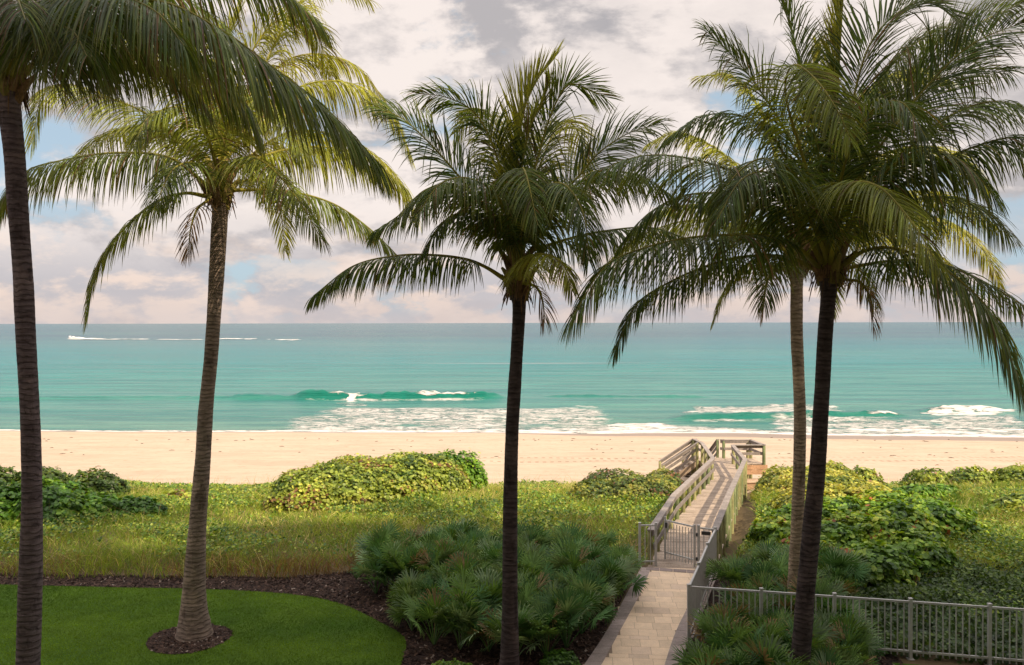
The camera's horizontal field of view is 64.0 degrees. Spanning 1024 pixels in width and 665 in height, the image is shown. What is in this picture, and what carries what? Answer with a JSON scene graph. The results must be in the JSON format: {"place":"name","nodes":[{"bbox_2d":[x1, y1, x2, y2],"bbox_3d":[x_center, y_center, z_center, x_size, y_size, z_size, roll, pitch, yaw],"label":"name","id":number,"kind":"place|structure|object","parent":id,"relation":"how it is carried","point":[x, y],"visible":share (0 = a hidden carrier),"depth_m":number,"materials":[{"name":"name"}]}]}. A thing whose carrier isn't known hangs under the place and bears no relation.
{"place":"outdoors","nodes":[
{"label":"outdoors","id":0,"kind":"place"},
{"bbox_2d":[0,583,405,664],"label":"lawn","id":1,"kind":"structure","parent":0,"point":[284,659],"depth_m":17.70,"materials":[{"name":"green plant"}]},
{"bbox_2d":[146,625,230,653],"bbox_3d":[-6.804,6.439,17.231,1.690,0.001,1.629,0,1,0],"label":"mulch ring","id":2,"kind":"object","parent":1,"relation":"on","point":[168,638],"visible":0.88,"depth_m":17.07,"materials":[{"name":"brown wood"}]},
{"bbox_2d":[0,0,400,664],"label":"coconut palm","id":3,"kind":"object","parent":1,"relation":"on","point":[60,40],"visible":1,"depth_m":11.43,"materials":[{"name":"green plant"}]},
{"bbox_2d":[0,0,421,641],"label":"coconut palm","id":4,"kind":"object","parent":1,"relation":"on","point":[216,166],"visible":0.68,"depth_m":17.23,"materials":[{"name":"green plant"}]},
{"bbox_2d":[0,571,902,664],"bbox_3d":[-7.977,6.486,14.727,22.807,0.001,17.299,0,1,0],"label":"mulch bed","id":5,"kind":"object","parent":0,"point":[419,656],"visible":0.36,"depth_m":18.68,"materials":[{"name":"brown wood"}]},
{"bbox_2d":[347,550,399,593],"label":"saw palmetto","id":6,"kind":"object","parent":5,"relation":"on","point":[371,567],"visible":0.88,"depth_m":20.01,"materials":[{"name":"green plant"}]},
{"bbox_2d":[352,518,409,558],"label":"saw palmetto","id":7,"kind":"object","parent":5,"relation":"on","point":[381,535],"visible":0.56,"depth_m":21.68,"materials":[{"name":"green plant"}]},
{"bbox_2d":[355,539,413,585],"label":"saw palmetto","id":8,"kind":"object","parent":5,"relation":"on","point":[371,554],"visible":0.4,"depth_m":20.69,"materials":[{"name":"green plant"}]},
{"bbox_2d":[371,536,416,586],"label":"saw palmetto","id":9,"kind":"object","parent":5,"relation":"on","point":[388,554],"visible":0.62,"depth_m":20.26,"materials":[{"name":"green plant"}]},
{"bbox_2d":[386,588,429,630],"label":"saw palmetto","id":10,"kind":"object","parent":5,"relation":"on","point":[397,613],"visible":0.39,"depth_m":17.66,"materials":[{"name":"green plant"}]},
{"bbox_2d":[381,546,437,577],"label":"saw palmetto","id":11,"kind":"object","parent":5,"relation":"on","point":[411,560],"visible":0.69,"depth_m":19.85,"materials":[{"name":"green plant"}]},
{"bbox_2d":[387,567,436,596],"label":"saw palmetto","id":12,"kind":"object","parent":5,"relation":"on","point":[406,580],"visible":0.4,"depth_m":18.69,"materials":[{"name":"green plant"}]},
{"bbox_2d":[385,575,440,618],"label":"saw palmetto","id":13,"kind":"object","parent":5,"relation":"on","point":[409,592],"visible":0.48,"depth_m":18.10,"materials":[{"name":"green plant"}]},
{"bbox_2d":[399,546,462,576],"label":"saw palmetto","id":14,"kind":"object","parent":5,"relation":"on","point":[427,559],"visible":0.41,"depth_m":20.01,"materials":[{"name":"green plant"}]},
{"bbox_2d":[398,585,464,645],"bbox_3d":[-1.636,5.877,16.877,1.427,1.160,1.815,4,1,5],"label":"saw palmetto","id":15,"kind":"object","parent":5,"relation":"on","point":[429,604],"visible":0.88,"depth_m":16.82,"materials":[{"name":"green plant"}]},
{"bbox_2d":[403,572,462,612],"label":"saw palmetto","id":16,"kind":"object","parent":5,"relation":"on","point":[432,586],"visible":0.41,"depth_m":18.30,"materials":[{"name":"green plant"}]},
{"bbox_2d":[414,537,465,564],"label":"saw palmetto","id":17,"kind":"object","parent":5,"relation":"on","point":[443,549],"visible":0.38,"depth_m":20.50,"materials":[{"name":"green plant"}]},
{"bbox_2d":[419,561,469,592],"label":"saw palmetto","id":18,"kind":"object","parent":5,"relation":"on","point":[444,570],"visible":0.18,"depth_m":18.98,"materials":[{"name":"green plant"}]},
{"bbox_2d":[428,594,493,649],"bbox_3d":[-0.958,5.879,16.686,1.560,1.173,1.421,2,0,43],"label":"saw palmetto","id":19,"kind":"object","parent":5,"relation":"on","point":[460,622],"visible":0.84,"depth_m":16.51,"materials":[{"name":"green plant"}]},
{"bbox_2d":[430,516,491,540],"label":"saw palmetto","id":20,"kind":"object","parent":5,"relation":"on","point":[467,525],"visible":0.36,"depth_m":22.73,"materials":[{"name":"green plant"}]},
{"bbox_2d":[431,548,492,582],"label":"saw palmetto","id":21,"kind":"object","parent":5,"relation":"on","point":[462,561],"visible":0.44,"depth_m":19.11,"materials":[{"name":"green plant"}]},
{"bbox_2d":[436,566,501,635],"bbox_3d":[-1.070,5.728,17.262,1.589,1.453,1.445,-1,1,-32],"label":"saw palmetto","id":22,"kind":"object","parent":5,"relation":"on","point":[457,592],"visible":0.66,"depth_m":17.28,"materials":[{"name":"green plant"}]},
{"bbox_2d":[453,524,498,547],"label":"saw palmetto","id":23,"kind":"object","parent":5,"relation":"on","point":[474,535],"visible":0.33,"depth_m":22.11,"materials":[{"name":"green plant"}]},
{"bbox_2d":[463,607,500,651],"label":"saw palmetto","id":24,"kind":"object","parent":5,"relation":"on","point":[479,634],"visible":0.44,"depth_m":16.53,"materials":[{"name":"green plant"}]},
{"bbox_2d":[456,566,532,611],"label":"saw palmetto","id":25,"kind":"object","parent":5,"relation":"on","point":[495,584],"visible":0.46,"depth_m":17.90,"materials":[{"name":"green plant"}]},
{"bbox_2d":[474,537,525,563],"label":"saw palmetto","id":26,"kind":"object","parent":5,"relation":"on","point":[493,551],"visible":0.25,"depth_m":20.36,"materials":[{"name":"green plant"}]},
{"bbox_2d":[304,39,697,664],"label":"coconut palm","id":27,"kind":"object","parent":5,"relation":"on","point":[515,192],"visible":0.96,"depth_m":14.72,"materials":[{"name":"green plant"}]},
{"bbox_2d":[488,580,538,613],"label":"saw palmetto","id":28,"kind":"object","parent":5,"relation":"on","point":[523,594],"visible":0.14,"depth_m":17.46,"materials":[{"name":"green plant"}]},
{"bbox_2d":[479,604,549,655],"bbox_3d":[0.127,5.892,16.193,1.568,1.153,1.453,1,-3,-34],"label":"saw palmetto","id":29,"kind":"object","parent":5,"relation":"on","point":[492,635],"visible":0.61,"depth_m":16.05,"materials":[{"name":"green plant"}]},
{"bbox_2d":[486,543,548,577],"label":"saw palmetto","id":30,"kind":"object","parent":5,"relation":"on","point":[499,567],"visible":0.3,"depth_m":19.65,"materials":[{"name":"green plant"}]},
{"bbox_2d":[497,568,567,607],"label":"saw palmetto","id":31,"kind":"object","parent":5,"relation":"on","point":[539,582],"visible":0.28,"depth_m":18.35,"materials":[{"name":"green plant"}]},
{"bbox_2d":[517,521,552,542],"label":"saw palmetto","id":32,"kind":"object","parent":5,"relation":"on","point":[538,529],"visible":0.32,"depth_m":22.54,"materials":[{"name":"green plant"}]},
{"bbox_2d":[519,524,552,549],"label":"saw palmetto","id":33,"kind":"object","parent":5,"relation":"on","point":[532,536],"visible":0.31,"depth_m":22.16,"materials":[{"name":"green plant"}]},
{"bbox_2d":[517,548,563,581],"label":"saw palmetto","id":34,"kind":"object","parent":5,"relation":"on","point":[532,566],"visible":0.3,"depth_m":19.33,"materials":[{"name":"green plant"}]},
{"bbox_2d":[518,594,584,654],"bbox_3d":[0.652,5.893,16.305,1.773,1.134,1.394,-3,5,-2],"label":"saw palmetto","id":35,"kind":"object","parent":5,"relation":"on","point":[545,628],"visible":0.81,"depth_m":16.24,"materials":[{"name":"green plant"}]},
{"bbox_2d":[534,575,582,626],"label":"saw palmetto","id":36,"kind":"object","parent":5,"relation":"on","point":[554,587],"visible":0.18,"depth_m":17.97,"materials":[{"name":"green plant"}]},
{"bbox_2d":[538,648,580,664],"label":"clipped shrub","id":37,"kind":"object","parent":5,"relation":"on","point":[561,656],"visible":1,"depth_m":15.67,"materials":[{"name":"green plant"}]},
{"bbox_2d":[540,520,589,549],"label":"saw palmetto","id":38,"kind":"object","parent":5,"relation":"on","point":[563,531],"visible":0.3,"depth_m":22.38,"materials":[{"name":"green plant"}]},
{"bbox_2d":[544,533,596,576],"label":"saw palmetto","id":39,"kind":"object","parent":5,"relation":"on","point":[577,546],"visible":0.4,"depth_m":20.71,"materials":[{"name":"green plant"}]},
{"bbox_2d":[529,583,612,647],"bbox_3d":[1.222,5.807,16.665,1.729,1.304,1.530,0,1,-16],"label":"saw palmetto","id":40,"kind":"object","parent":5,"relation":"on","point":[572,605],"visible":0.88,"depth_m":16.70,"materials":[{"name":"green plant"}]},
{"bbox_2d":[540,545,608,572],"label":"saw palmetto","id":41,"kind":"object","parent":5,"relation":"on","point":[568,560],"visible":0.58,"depth_m":19.72,"materials":[{"name":"green plant"}]},
{"bbox_2d":[549,559,608,592],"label":"saw palmetto","id":42,"kind":"object","parent":5,"relation":"on","point":[585,568],"visible":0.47,"depth_m":18.80,"materials":[{"name":"green plant"}]},
{"bbox_2d":[559,566,616,622],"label":"saw palmetto","id":43,"kind":"object","parent":5,"relation":"on","point":[602,588],"visible":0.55,"depth_m":18.12,"materials":[{"name":"green plant"}]},
{"bbox_2d":[567,588,618,633],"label":"saw palmetto","id":44,"kind":"object","parent":5,"relation":"on","point":[596,600],"visible":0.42,"depth_m":17.42,"materials":[{"name":"green plant"}]},
{"bbox_2d":[590,564,628,604],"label":"saw palmetto","id":45,"kind":"object","parent":5,"relation":"on","point":[616,584],"visible":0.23,"depth_m":18.80,"materials":[{"name":"green plant"}]},
{"bbox_2d":[581,552,648,603],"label":"saw palmetto","id":46,"kind":"object","parent":5,"relation":"on","point":[619,566],"visible":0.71,"depth_m":19.24,"materials":[{"name":"green plant"}]},
{"bbox_2d":[598,541,640,578],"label":"saw palmetto","id":47,"kind":"object","parent":5,"relation":"on","point":[620,552],"visible":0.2,"depth_m":20.77,"materials":[{"name":"green plant"}]},
{"bbox_2d":[0,322,1023,436],"bbox_3d":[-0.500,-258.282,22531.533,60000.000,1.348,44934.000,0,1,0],"label":"sea","id":48,"kind":"structure","parent":0,"point":[911,379],"depth_m":142.33,"materials":[{"name":"liquid"}]},
{"bbox_2d":[0,430,1023,496],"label":"beach","id":49,"kind":"structure","parent":0,"point":[130,456],"depth_m":58.56,"materials":[{"name":"beige sand"}]},
{"bbox_2d":[0,471,1023,664],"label":"dune ground","id":50,"kind":"structure","parent":0,"point":[745,517],"depth_m":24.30,"materials":[{"name":"green plant"}]},
{"bbox_2d":[0,465,131,496],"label":"sea grape bush","id":51,"kind":"object","parent":50,"relation":"on","point":[95,482],"visible":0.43,"depth_m":31.23,"materials":[{"name":"green plant"}]},
{"bbox_2d":[0,476,167,527],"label":"beach shrub","id":52,"kind":"object","parent":50,"relation":"on","point":[61,498],"visible":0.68,"depth_m":27.83,"materials":[{"name":"green plant"}]},
{"bbox_2d":[162,483,283,507],"bbox_3d":[-10.896,6.442,32.475,5.744,0.868,3.699,0,1,0],"label":"sea grape bush","id":53,"kind":"object","parent":50,"relation":"on","point":[183,493],"visible":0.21,"depth_m":32.03,"materials":[{"name":"green plant"}]},
{"bbox_2d":[262,451,470,513],"bbox_3d":[-5.426,5.683,31.581,8.194,2.184,4.727,0,1,-23],"label":"sea grape bush","id":54,"kind":"object","parent":50,"relation":"on","point":[372,479],"visible":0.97,"depth_m":30.13,"materials":[{"name":"green plant"}]},
{"bbox_2d":[436,449,487,492],"bbox_3d":[-2.291,5.904,34.390,2.746,2.190,1.949,0,1,20],"label":"green shrub","id":55,"kind":"object","parent":50,"relation":"on","point":[474,469],"visible":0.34,"depth_m":33.85,"materials":[{"name":"green plant"}]},
{"bbox_2d":[0,479,1023,567],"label":"dune vines","id":56,"kind":"object","parent":50,"relation":"on","point":[8,533],"visible":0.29,"depth_m":27.35,"materials":[{"name":"green plant"}]},
{"bbox_2d":[567,468,686,504],"bbox_3d":[4.671,6.110,32.405,5.122,1.454,4.708,0,1,0],"label":"sea grape bush","id":57,"kind":"object","parent":50,"relation":"on","point":[618,482],"visible":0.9,"depth_m":31.17,"materials":[{"name":"green plant"}]},
{"bbox_2d":[638,522,656,566],"bbox_3d":[3.691,5.771,22.270,0.560,1.216,0.120,0,1,0],"label":"metal fence","id":58,"kind":"object","parent":50,"relation":"on","point":[639,538],"visible":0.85,"depth_m":22.24,"materials":[{"name":"grey metal"}]},
{"bbox_2d":[584,567,712,664],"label":"path border","id":59,"kind":"object","parent":50,"relation":"on","point":[598,655],"visible":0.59,"depth_m":17.63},
{"bbox_2d":[697,525,712,561],"bbox_3d":[5.158,5.772,21.936,0.466,1.216,0.154,0,1,20],"label":"metal fence","id":60,"kind":"object","parent":50,"relation":"on","point":[698,540],"visible":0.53,"depth_m":21.96,"materials":[{"name":"grey metal"}]},
{"bbox_2d":[664,516,710,566],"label":"metal gate","id":61,"kind":"structure","parent":60,"relation":"attached to","point":[695,558],"depth_m":22.30,"materials":[{"name":"grey metal"}]},
{"bbox_2d":[647,438,767,568],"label":"boardwalk","id":62,"kind":"structure","parent":50,"relation":"on","point":[723,481],"depth_m":30.97,"materials":[{"name":"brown wood"}]},
{"bbox_2d":[685,574,902,664],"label":"planting bed","id":63,"kind":"object","parent":50,"relation":"on","point":[887,656],"depth_m":17.59,"materials":[{"name":"brown soil"}]},
{"bbox_2d":[687,527,716,642],"bbox_3d":[4.530,5.826,19.398,0.181,1.261,5.209,0,1,20],"label":"metal fence","id":64,"kind":"object","parent":63,"relation":"on","point":[698,576],"visible":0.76,"depth_m":18.84,"materials":[{"name":"grey metal"}]},
{"bbox_2d":[671,637,750,664],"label":"saw palmetto","id":65,"kind":"object","parent":63,"relation":"on","point":[690,655],"visible":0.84,"depth_m":14.28,"materials":[{"name":"green plant"}]},
{"bbox_2d":[681,605,750,650],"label":"saw palmetto","id":66,"kind":"object","parent":63,"relation":"on","point":[708,628],"visible":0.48,"depth_m":15.74,"materials":[{"name":"green plant"}]},
{"bbox_2d":[689,602,756,637],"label":"saw palmetto","id":67,"kind":"object","parent":63,"relation":"on","point":[726,611],"visible":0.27,"depth_m":16.21,"materials":[{"name":"green plant"}]},
{"bbox_2d":[690,619,764,654],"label":"saw palmetto","id":68,"kind":"object","parent":63,"relation":"on","point":[739,632],"visible":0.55,"depth_m":15.01,"materials":[{"name":"green plant"}]},
{"bbox_2d":[695,552,765,602],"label":"saw palmetto","id":69,"kind":"object","parent":63,"relation":"on","point":[721,568],"visible":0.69,"depth_m":19.36,"materials":[{"name":"green plant"}]},
{"bbox_2d":[699,600,762,625],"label":"saw palmetto","id":70,"kind":"object","parent":63,"relation":"on","point":[740,610],"visible":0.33,"depth_m":16.73,"materials":[{"name":"green plant"}]},
{"bbox_2d":[707,645,762,664],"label":"saw palmetto","id":71,"kind":"object","parent":63,"relation":"on","point":[741,659],"visible":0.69,"depth_m":14.02,"materials":[{"name":"green plant"}]},
{"bbox_2d":[715,580,762,607],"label":"saw palmetto","id":72,"kind":"object","parent":63,"relation":"on","point":[728,594],"visible":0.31,"depth_m":18.30,"materials":[{"name":"green plant"}]},
{"bbox_2d":[723,583,787,624],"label":"saw palmetto","id":73,"kind":"object","parent":63,"relation":"on","point":[752,601],"visible":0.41,"depth_m":17.37,"materials":[{"name":"green plant"}]},
{"bbox_2d":[735,559,785,589],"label":"saw palmetto","id":74,"kind":"object","parent":63,"relation":"on","point":[756,570],"visible":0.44,"depth_m":19.00,"materials":[{"name":"green plant"}]},
{"bbox_2d":[737,571,789,595],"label":"saw palmetto","id":75,"kind":"object","parent":63,"relation":"on","point":[767,580],"visible":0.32,"depth_m":18.47,"materials":[{"name":"green plant"}]},
{"bbox_2d":[740,537,788,563],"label":"saw palmetto","id":76,"kind":"object","parent":63,"relation":"on","point":[762,550],"visible":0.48,"depth_m":20.98,"materials":[{"name":"green plant"}]},
{"bbox_2d":[737,617,792,653],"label":"saw palmetto","id":77,"kind":"object","parent":63,"relation":"on","point":[773,630],"visible":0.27,"depth_m":15.13,"materials":[{"name":"green plant"}]},
{"bbox_2d":[742,604,793,630],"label":"saw palmetto","id":78,"kind":"object","parent":63,"relation":"on","point":[778,614],"visible":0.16,"depth_m":16.37,"materials":[{"name":"green plant"}]},
{"bbox_2d":[725,632,816,664],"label":"saw palmetto","id":79,"kind":"object","parent":63,"relation":"on","point":[768,650],"visible":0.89,"depth_m":14.10,"materials":[{"name":"green plant"}]},
{"bbox_2d":[757,551,788,576],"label":"saw palmetto","id":80,"kind":"object","parent":63,"relation":"on","point":[780,562],"visible":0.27,"depth_m":19.41,"materials":[{"name":"green plant"}]},
{"bbox_2d":[559,0,1023,664],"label":"coconut palm","id":81,"kind":"object","parent":63,"relation":"on","point":[831,186],"visible":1,"depth_m":13.29,"materials":[{"name":"green plant"}]},
{"bbox_2d":[765,586,823,615],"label":"saw palmetto","id":82,"kind":"object","parent":63,"relation":"on","point":[776,601],"visible":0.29,"depth_m":17.20,"materials":[{"name":"green plant"}]},
{"bbox_2d":[754,615,853,653],"bbox_3d":[5.404,5.872,15.271,1.866,1.184,1.468,3,-2,7],"label":"saw palmetto","id":83,"kind":"object","parent":63,"relation":"on","point":[818,630],"visible":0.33,"depth_m":15.38,"materials":[{"name":"green plant"}]},
{"bbox_2d":[599,35,1010,612],"bbox_3d":[6.865,-0.128,18.192,9.843,13.256,4.290,0,1,0],"label":"coconut palm","id":84,"kind":"object","parent":63,"relation":"on","point":[799,397],"visible":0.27,"depth_m":17.91,"materials":[{"name":"green plant"}]},
{"bbox_2d":[769,573,855,616],"bbox_3d":[6.295,5.766,17.196,1.934,1.359,1.520,-5,-1,36],"label":"saw palmetto","id":85,"kind":"object","parent":63,"relation":"on","point":[828,588],"visible":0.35,"depth_m":17.27,"materials":[{"name":"green plant"}]},
{"bbox_2d":[792,606,855,632],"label":"saw palmetto","id":86,"kind":"object","parent":63,"relation":"on","point":[821,614],"visible":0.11,"depth_m":16.39,"materials":[{"name":"green plant"}]},
{"bbox_2d":[810,642,861,664],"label":"saw palmetto","id":87,"kind":"object","parent":63,"relation":"on","point":[824,657],"visible":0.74,"depth_m":14.42,"materials":[{"name":"green plant"}]},
{"bbox_2d":[817,562,866,596],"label":"saw palmetto","id":88,"kind":"object","parent":63,"relation":"on","point":[839,574],"visible":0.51,"depth_m":18.91,"materials":[{"name":"green plant"}]},
{"bbox_2d":[817,546,870,585],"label":"saw palmetto","id":89,"kind":"object","parent":63,"relation":"on","point":[831,559],"visible":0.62,"depth_m":19.62,"materials":[{"name":"green plant"}]},
{"bbox_2d":[814,593,879,633],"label":"saw palmetto","id":90,"kind":"object","parent":63,"relation":"on","point":[856,607],"visible":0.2,"depth_m":16.73,"materials":[{"name":"green plant"}]},
{"bbox_2d":[817,638,878,664],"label":"saw palmetto","id":91,"kind":"object","parent":63,"relation":"on","point":[849,654],"visible":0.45,"depth_m":14.71,"materials":[{"name":"green plant"}]},
{"bbox_2d":[822,608,882,649],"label":"saw palmetto","id":92,"kind":"object","parent":63,"relation":"on","point":[859,623],"visible":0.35,"depth_m":16.00,"materials":[{"name":"green plant"}]},
{"bbox_2d":[821,619,887,664],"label":"saw palmetto","id":93,"kind":"object","parent":63,"relation":"on","point":[866,644],"visible":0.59,"depth_m":15.29,"materials":[{"name":"green plant"}]},
{"bbox_2d":[750,461,894,511],"bbox_3d":[11.946,6.272,31.377,6.068,1.987,8.996,0,1,0],"label":"sea grape bush","id":94,"kind":"object","parent":50,"relation":"on","point":[839,481],"visible":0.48,"depth_m":30.93,"materials":[{"name":"green plant"}]},
{"bbox_2d":[806,460,884,484],"bbox_3d":[14.740,6.496,36.678,4.254,1.795,2.139,0,1,-13],"label":"sea grape bush","id":95,"kind":"object","parent":50,"relation":"on","point":[869,473],"visible":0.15,"depth_m":36.40,"materials":[{"name":"green plant"}]},
{"bbox_2d":[833,547,881,584],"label":"saw palmetto","id":96,"kind":"object","parent":50,"relation":"on","point":[865,564],"visible":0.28,"depth_m":20.02,"materials":[{"name":"green plant"}]},
{"bbox_2d":[692,586,1023,664],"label":"metal fence","id":97,"kind":"object","parent":50,"relation":"on","point":[910,651],"visible":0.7,"depth_m":16.10,"materials":[{"name":"grey metal"}]},
{"bbox_2d":[745,487,988,592],"bbox_3d":[10.155,5.755,24.351,6.234,1.511,9.524,0,1,38],"label":"sea grape bush","id":98,"kind":"object","parent":50,"relation":"on","point":[897,533],"visible":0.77,"depth_m":23.05,"materials":[{"name":"green plant"}]},
{"bbox_2d":[819,489,1023,664],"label":"ground cover","id":99,"kind":"object","parent":50,"relation":"on","point":[964,589],"visible":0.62,"depth_m":18.68,"materials":[{"name":"green plant"}]},
{"bbox_2d":[892,483,961,499],"bbox_3d":[15.897,6.145,31.448,3.212,0.845,1.830,0,1,-21],"label":"green shrub","id":100,"kind":"object","parent":50,"relation":"on","point":[921,489],"visible":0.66,"depth_m":31.01,"materials":[{"name":"green plant"}]},
{"bbox_2d":[899,462,1023,486],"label":"sea grape bush","id":101,"kind":"object","parent":50,"relation":"on","point":[958,474],"visible":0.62,"depth_m":34.65,"materials":[{"name":"green plant"}]},
{"bbox_2d":[982,493,1023,517],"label":"sea grape bush","id":102,"kind":"object","parent":50,"relation":"on","point":[1013,501],"visible":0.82,"depth_m":28.22,"materials":[{"name":"green plant"}]},
{"bbox_2d":[0,0,1023,323],"label":"sky","id":103,"kind":"structure","parent":0,"point":[649,50],"materials":[{"name":"white"}]},
{"bbox_2d":[601,568,695,664],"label":"paved path","id":104,"kind":"structure","parent":0,"point":[628,639],"depth_m":18.06,"materials":[{"name":"beige stone"}]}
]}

